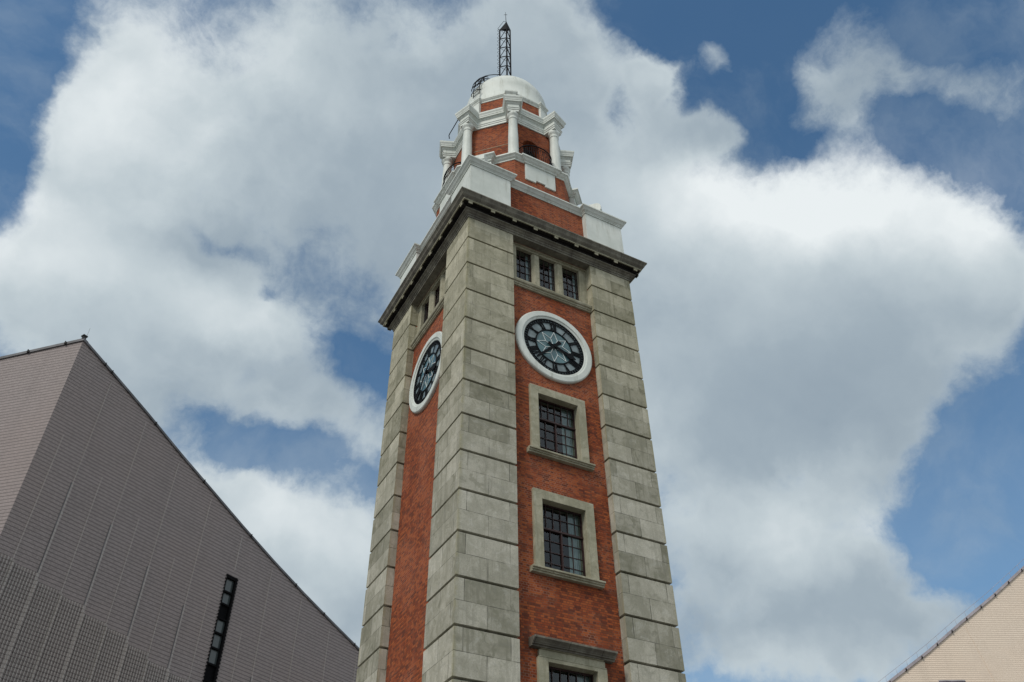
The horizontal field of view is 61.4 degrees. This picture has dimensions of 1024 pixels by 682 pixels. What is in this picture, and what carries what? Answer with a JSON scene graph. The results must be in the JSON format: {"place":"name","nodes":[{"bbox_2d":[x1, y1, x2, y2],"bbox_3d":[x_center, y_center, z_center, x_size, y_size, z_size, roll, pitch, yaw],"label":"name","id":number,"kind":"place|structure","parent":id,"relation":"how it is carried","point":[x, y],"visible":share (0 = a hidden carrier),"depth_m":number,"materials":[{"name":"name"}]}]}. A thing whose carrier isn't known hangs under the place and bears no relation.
{"place":"outdoors","nodes":[
{"label":"outdoors","id":0,"kind":"place"},
{"bbox_2d":[0,332,358,681],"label":"tiled hall","id":1,"kind":"structure","parent":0,"point":[132,549],"depth_m":53.67,"materials":[{"name":"grey tile"}]},
{"bbox_2d":[202,574,237,681],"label":"slit window","id":2,"kind":"structure","parent":1,"relation":"in","point":[215,652],"depth_m":56.48,"materials":[{"name":"black glass"}]},
{"bbox_2d":[0,0,1023,681],"label":"sky","id":3,"kind":"structure","parent":0,"point":[822,201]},
{"label":"ground","id":4,"kind":"structure","parent":0,"visible":0},
{"bbox_2d":[356,12,685,681],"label":"clock tower","id":5,"kind":"structure","parent":4,"relation":"on","point":[518,532],"depth_m":27.38,"materials":[{"name":"red brick"}]},
{"bbox_2d":[410,265,445,349],"bbox_3d":[-2.877,-1.449,32.864,0.610,2.312,3.400,19,-45,-21],"label":"window","id":6,"kind":"structure","parent":5,"relation":"in","point":[434,298],"depth_m":33.09,"materials":[{"name":"stone"}]},
{"bbox_2d":[513,242,591,312],"bbox_3d":[1.331,-2.312,31.953,3.400,2.312,0.610,19,-45,-21],"label":"window","id":7,"kind":"structure","parent":5,"relation":"in","point":[533,258],"depth_m":32.13,"materials":[{"name":"stone"}]},
{"bbox_2d":[527,383,595,471],"bbox_3d":[1.421,2.777,27.397,2.340,2.670,0.602,19,-45,-21],"label":"window","id":8,"kind":"structure","parent":5,"relation":"in","point":[573,424],"depth_m":27.51,"materials":[{"name":"stone"}]},
{"bbox_2d":[530,487,605,589],"bbox_3d":[1.461,5.697,24.812,2.340,2.670,0.602,19,-45,-21],"label":"window","id":9,"kind":"structure","parent":5,"relation":"in","point":[581,533],"depth_m":24.89,"materials":[{"name":"stone"}]},
{"bbox_2d":[528,634,617,681],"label":"window","id":10,"kind":"structure","parent":5,"relation":"in","point":[587,662],"depth_m":22.32,"materials":[{"name":"stone"}]},
{"bbox_2d":[880,565,1023,681],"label":"tiled wing","id":11,"kind":"structure","parent":4,"relation":"on","point":[983,641],"depth_m":71.40,"materials":[{"name":"beige tile"}]}
]}

